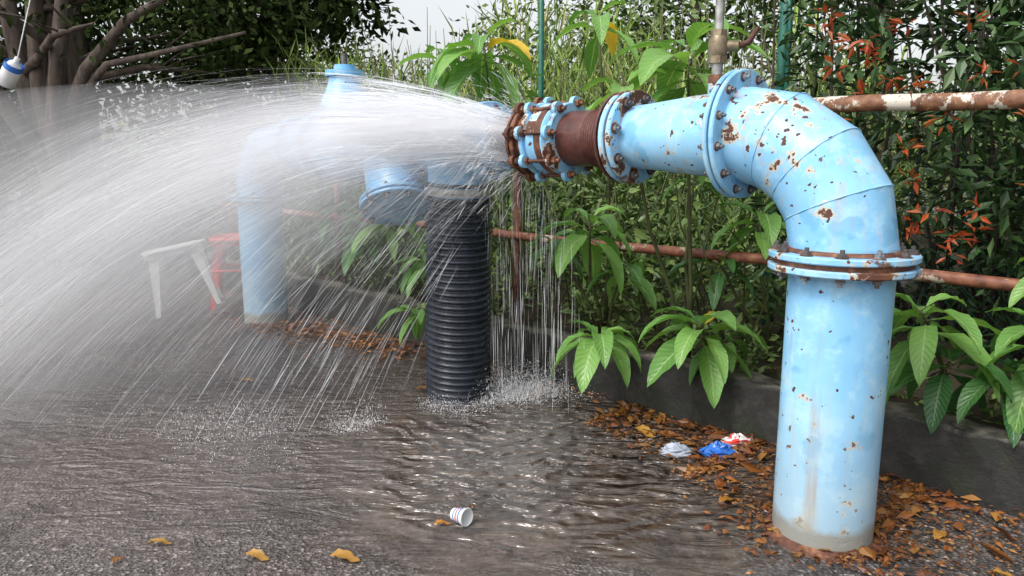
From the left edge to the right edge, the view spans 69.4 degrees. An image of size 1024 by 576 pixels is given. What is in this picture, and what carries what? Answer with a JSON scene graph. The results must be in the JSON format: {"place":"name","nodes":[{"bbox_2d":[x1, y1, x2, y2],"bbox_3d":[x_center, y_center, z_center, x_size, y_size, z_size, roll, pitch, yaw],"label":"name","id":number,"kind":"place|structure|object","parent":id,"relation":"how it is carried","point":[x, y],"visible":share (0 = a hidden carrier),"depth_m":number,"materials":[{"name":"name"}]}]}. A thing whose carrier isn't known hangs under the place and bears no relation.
{"place":"outdoors","nodes":[
{"label":"outdoors","id":0,"kind":"place"},
{"bbox_2d":[0,162,1023,575],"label":"ground","id":1,"kind":"structure","parent":0,"point":[564,488],"depth_m":3.13,"materials":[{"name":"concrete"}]},
{"bbox_2d":[0,11,95,196],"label":"broadleaf tree","id":2,"kind":"object","parent":1,"relation":"on","point":[11,144],"visible":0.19,"depth_m":10.55,"materials":[{"name":"green plant"}]},
{"bbox_2d":[0,1,267,223],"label":"broadleaf tree","id":3,"kind":"object","parent":1,"relation":"on","point":[107,104],"visible":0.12,"depth_m":15.04,"materials":[{"name":"green plant"}]},
{"bbox_2d":[0,0,278,232],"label":"broadleaf tree","id":4,"kind":"object","parent":1,"relation":"on","point":[85,47],"visible":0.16,"depth_m":13.11,"materials":[{"name":"green plant"}]},
{"bbox_2d":[0,0,313,266],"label":"multi stem tree","id":5,"kind":"object","parent":1,"relation":"on","point":[52,61],"visible":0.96,"depth_m":8.78,"materials":[{"name":"brown plant"}]},
{"bbox_2d":[0,0,30,88],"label":"plastic bottle","id":6,"kind":"object","parent":5,"relation":"on","point":[11,71],"visible":1,"depth_m":7.26,"materials":[{"name":"white plastic"}]},
{"bbox_2d":[141,239,223,318],"bbox_3d":[-2.787,-0.091,6.275,0.597,0.648,0.546,-4,11,-19],"label":"plastic stool","id":7,"kind":"object","parent":1,"relation":"on","point":[158,286],"visible":0.84,"depth_m":6.10,"materials":[{"name":"white plastic"}]},
{"bbox_2d":[18,0,406,225],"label":"broadleaf tree","id":8,"kind":"object","parent":1,"relation":"on","point":[313,4],"visible":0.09,"depth_m":12.90,"materials":[{"name":"green plant"}]},
{"bbox_2d":[208,233,240,309],"bbox_3d":[-2.470,-0.166,6.691,0.470,0.622,0.470,-3,10,-14],"label":"plastic stool","id":9,"kind":"object","parent":1,"relation":"on","point":[218,279],"visible":0.43,"depth_m":6.46,"materials":[{"name":"plastic"}]},
{"bbox_2d":[99,0,406,217],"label":"broadleaf tree","id":10,"kind":"object","parent":1,"relation":"on","point":[219,105],"visible":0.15,"depth_m":15.59,"materials":[{"name":"green plant"}]},
{"bbox_2d":[137,0,420,233],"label":"broadleaf tree","id":11,"kind":"object","parent":1,"relation":"on","point":[248,55],"visible":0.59,"depth_m":10.48,"materials":[{"name":"green plant"}]},
{"bbox_2d":[0,330,592,472],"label":"water splash","id":12,"kind":"object","parent":1,"relation":"on","point":[521,384],"visible":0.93,"depth_m":3.99,"materials":[{"name":"white liquid"}]},
{"bbox_2d":[325,34,435,106],"bbox_3d":[-2.550,-3.758,16.553,3.728,4.327,4.016,-8,13,-40],"label":"light green tree","id":13,"kind":"object","parent":1,"relation":"on","point":[386,52],"visible":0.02,"depth_m":16.18,"materials":[{"name":"green plant"}]},
{"bbox_2d":[424,181,494,404],"bbox_3d":[-0.283,0.020,3.994,0.392,1.208,0.445,0,10,0],"label":"corrugated hose","id":14,"kind":"object","parent":1,"relation":"on","point":[458,339],"visible":0.94,"depth_m":3.86,"materials":[{"name":"black plastic"}]},
{"bbox_2d":[450,508,472,526],"bbox_3d":[-0.185,0.816,2.659,0.070,0.068,0.068,8,13,38],"label":"paper cup","id":15,"kind":"object","parent":1,"relation":"on","point":[463,517],"visible":1,"depth_m":2.66,"materials":[{"name":"white paper"}]},
{"bbox_2d":[408,44,522,106],"bbox_3d":[-0.816,-3.147,15.062,2.723,3.636,3.716,-7,12,-36],"label":"light green tree","id":16,"kind":"object","parent":1,"relation":"on","point":[463,84],"visible":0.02,"depth_m":15.08,"materials":[{"name":"green plant"}]},
{"bbox_2d":[0,61,1016,247],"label":"scrub","id":17,"kind":"object","parent":1,"relation":"on","point":[18,172],"visible":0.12,"depth_m":11.89,"materials":[{"name":"green plant"}]},
{"bbox_2d":[4,103,1015,186],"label":"distant trees","id":18,"kind":"object","parent":1,"relation":"on","point":[218,146],"visible":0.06,"depth_m":35.37,"materials":[{"name":"green plant"}]},
{"bbox_2d":[2,286,1023,575],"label":"leaf litter","id":19,"kind":"object","parent":1,"relation":"on","point":[904,496],"visible":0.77,"depth_m":2.93,"materials":[{"name":"brown plant"}]},
{"bbox_2d":[659,442,693,456],"bbox_3d":[0.734,0.710,3.293,0.162,0.052,0.102,0,10,0],"label":"clear plastic bag","id":20,"kind":"object","parent":19,"relation":"on","point":[676,449],"visible":1,"depth_m":3.27,"materials":[{"name":"plastic"}]},
{"bbox_2d":[698,440,735,459],"bbox_3d":[0.912,0.708,3.271,0.176,0.063,0.133,0,10,0],"label":"blue plastic wrapper","id":21,"kind":"object","parent":19,"relation":"on","point":[719,448],"visible":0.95,"depth_m":3.25,"materials":[{"name":"blue plastic"}]},
{"bbox_2d":[436,0,630,188],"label":"light green tree","id":22,"kind":"object","parent":1,"relation":"on","point":[494,21],"visible":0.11,"depth_m":11.52,"materials":[{"name":"green plant"}]},
{"bbox_2d":[112,378,1012,575],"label":"fallen leaves","id":23,"kind":"object","parent":1,"relation":"on","point":[259,554],"visible":0.9,"depth_m":2.52,"materials":[{"name":"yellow plant"}]},
{"bbox_2d":[230,69,922,562],"bbox_3d":[-0.497,-0.199,4.154,0.572,1.661,5.118,-9,13,-41],"label":"water pipe","id":24,"kind":"object","parent":1,"relation":"on","point":[844,259],"visible":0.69,"depth_m":2.45,"materials":[{"name":"blue metal"}]},
{"bbox_2d":[0,62,533,446],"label":"water spray","id":25,"kind":"object","parent":24,"relation":"attached to","point":[435,125],"visible":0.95,"depth_m":3.48,"materials":[{"name":"white liquid"}]},
{"bbox_2d":[307,53,370,179],"bbox_3d":[-1.053,-1.078,4.685,0.409,0.780,0.460,-8,13,-40],"label":"gate valve","id":26,"kind":"object","parent":24,"relation":"attached to","point":[343,67],"visible":0.38,"depth_m":4.56,"materials":[{"name":"blue paint"}]},
{"bbox_2d":[479,168,581,409],"bbox_3d":[0.071,-0.002,3.744,0.354,1.292,0.842,-9,13,-41],"label":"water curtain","id":27,"kind":"object","parent":24,"relation":"attached to","point":[552,331],"visible":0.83,"depth_m":3.73,"materials":[{"name":"white liquid"}]},
{"bbox_2d":[708,0,759,93],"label":"air valve","id":28,"kind":"object","parent":24,"relation":"attached to","point":[720,45],"visible":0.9,"depth_m":2.65,"materials":[{"name":"metal"}]},
{"bbox_2d":[493,0,703,196],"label":"hillside tree","id":29,"kind":"object","parent":1,"relation":"on","point":[600,8],"visible":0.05,"depth_m":13.49,"materials":[{"name":"green plant"}]},
{"bbox_2d":[189,253,1023,518],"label":"concrete wall","id":30,"kind":"structure","parent":1,"relation":"on","point":[982,462],"depth_m":3.54,"materials":[{"name":"grey concrete"}]},
{"bbox_2d":[215,89,1023,324],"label":"rusty pipe railing","id":31,"kind":"object","parent":1,"relation":"on","point":[991,100],"visible":0.47,"depth_m":3.21,"materials":[{"name":"metal"}]},
{"bbox_2d":[294,0,1023,365],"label":"green wire fence","id":32,"kind":"object","parent":1,"relation":"on","point":[782,62],"visible":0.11,"depth_m":4.45,"materials":[{"name":"green metal"}]},
{"bbox_2d":[520,0,853,230],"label":"hillside tree","id":33,"kind":"object","parent":1,"relation":"on","point":[693,6],"visible":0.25,"depth_m":9.21,"materials":[{"name":"green plant"}]},
{"bbox_2d":[721,433,750,445],"bbox_3d":[1.046,0.693,3.413,0.165,0.044,0.096,0,10,0],"label":"snack wrapper","id":34,"kind":"object","parent":1,"relation":"on","point":[737,438],"visible":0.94,"depth_m":3.39,"materials":[{"name":"white plastic"}]},
{"bbox_2d":[658,0,921,127],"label":"hillside tree","id":35,"kind":"object","parent":1,"relation":"on","point":[770,38],"visible":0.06,"depth_m":12.00,"materials":[{"name":"green plant"}]},
{"bbox_2d":[745,0,1023,239],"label":"hillside tree","id":36,"kind":"object","parent":1,"relation":"on","point":[882,6],"visible":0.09,"depth_m":8.25,"materials":[{"name":"green plant"}]},
{"bbox_2d":[901,0,1023,153],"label":"hillside tree","id":37,"kind":"object","parent":1,"relation":"on","point":[973,38],"visible":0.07,"depth_m":8.98,"materials":[{"name":"green plant"}]},
{"bbox_2d":[0,0,1023,161],"label":"sky","id":38,"kind":"structure","parent":0,"point":[414,10],"materials":[{"name":"white"}]},
{"bbox_2d":[238,210,1023,433],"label":"soil bank","id":39,"kind":"structure","parent":0,"point":[530,313],"depth_m":5.28,"materials":[{"name":"brown soil"}]},
{"bbox_2d":[285,202,365,280],"bbox_3d":[-1.522,-0.334,6.107,0.538,0.761,0.865,-10,14,-44],"label":"broadleaf shrub","id":40,"kind":"object","parent":39,"relation":"on","point":[314,242],"visible":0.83,"depth_m":6.06,"materials":[{"name":"green plant"}]},
{"bbox_2d":[320,213,426,293],"bbox_3d":[-0.881,-0.229,5.369,0.759,0.816,0.829,-7,12,-35],"label":"broadleaf shrub","id":41,"kind":"object","parent":39,"relation":"on","point":[346,262],"visible":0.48,"depth_m":5.31,"materials":[{"name":"green plant"}]},
{"bbox_2d":[376,249,426,344],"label":"broadleaf shrub","id":42,"kind":"object","parent":39,"relation":"on","point":[418,323],"visible":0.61,"depth_m":4.64,"materials":[{"name":"green plant"}]},
{"bbox_2d":[393,18,545,310],"bbox_3d":[-0.256,-0.676,4.642,0.950,1.938,0.655,0,10,0],"label":"broadleaf shrub","id":43,"kind":"object","parent":39,"relation":"on","point":[476,64],"visible":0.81,"depth_m":4.53,"materials":[{"name":"green plant"}]},
{"bbox_2d":[528,0,657,333],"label":"broadleaf shrub","id":44,"kind":"object","parent":39,"relation":"on","point":[605,28],"visible":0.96,"depth_m":3.91,"materials":[{"name":"green plant"}]},
{"bbox_2d":[549,320,640,393],"bbox_3d":[0.492,0.315,3.758,0.464,0.334,0.752,8,13,40],"label":"broadleaf shrub","id":45,"kind":"object","parent":39,"relation":"on","point":[602,346],"visible":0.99,"depth_m":3.57,"materials":[{"name":"green plant"}]},
{"bbox_2d":[260,0,951,295],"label":"bamboo grass","id":46,"kind":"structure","parent":39,"relation":"on","point":[594,91],"depth_m":7.01,"materials":[{"name":"green plant"}]},
{"bbox_2d":[189,83,1023,432],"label":"undergrowth","id":47,"kind":"object","parent":39,"relation":"on","point":[591,205],"visible":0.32,"depth_m":5.01,"materials":[{"name":"green plant"}]},
{"bbox_2d":[581,18,768,357],"bbox_3d":[0.689,-0.365,3.552,0.826,1.706,0.828,0,10,0],"label":"broadleaf shrub","id":48,"kind":"object","parent":39,"relation":"on","point":[667,72],"visible":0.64,"depth_m":3.44,"materials":[{"name":"green plant"}]},
{"bbox_2d":[638,306,767,408],"bbox_3d":[0.921,0.307,3.456,0.660,0.480,0.649,0,10,0],"label":"broadleaf shrub","id":49,"kind":"object","parent":39,"relation":"on","point":[715,357],"visible":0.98,"depth_m":3.43,"materials":[{"name":"green plant"}]},
{"bbox_2d":[667,201,785,362],"bbox_3d":[1.209,-0.006,3.797,0.519,0.914,0.739,-8,13,-40],"label":"broadleaf shrub","id":50,"kind":"object","parent":39,"relation":"on","point":[771,227],"visible":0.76,"depth_m":3.74,"materials":[{"name":"green plant"}]},
{"bbox_2d":[726,0,1023,376],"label":"hedge","id":51,"kind":"object","parent":39,"relation":"on","point":[1001,205],"visible":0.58,"depth_m":3.61,"materials":[{"name":"green plant"}]},
{"bbox_2d":[885,293,1012,433],"bbox_3d":[1.689,0.286,2.923,0.576,0.542,0.539,7,12,33],"label":"broadleaf shrub","id":52,"kind":"object","parent":39,"relation":"on","point":[918,347],"visible":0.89,"depth_m":2.85,"materials":[{"name":"green plant"}]},
{"bbox_2d":[948,257,1023,446],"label":"broadleaf shrub","id":53,"kind":"object","parent":39,"relation":"on","point":[965,397],"visible":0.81,"depth_m":2.75,"materials":[{"name":"green plant"}]}
]}

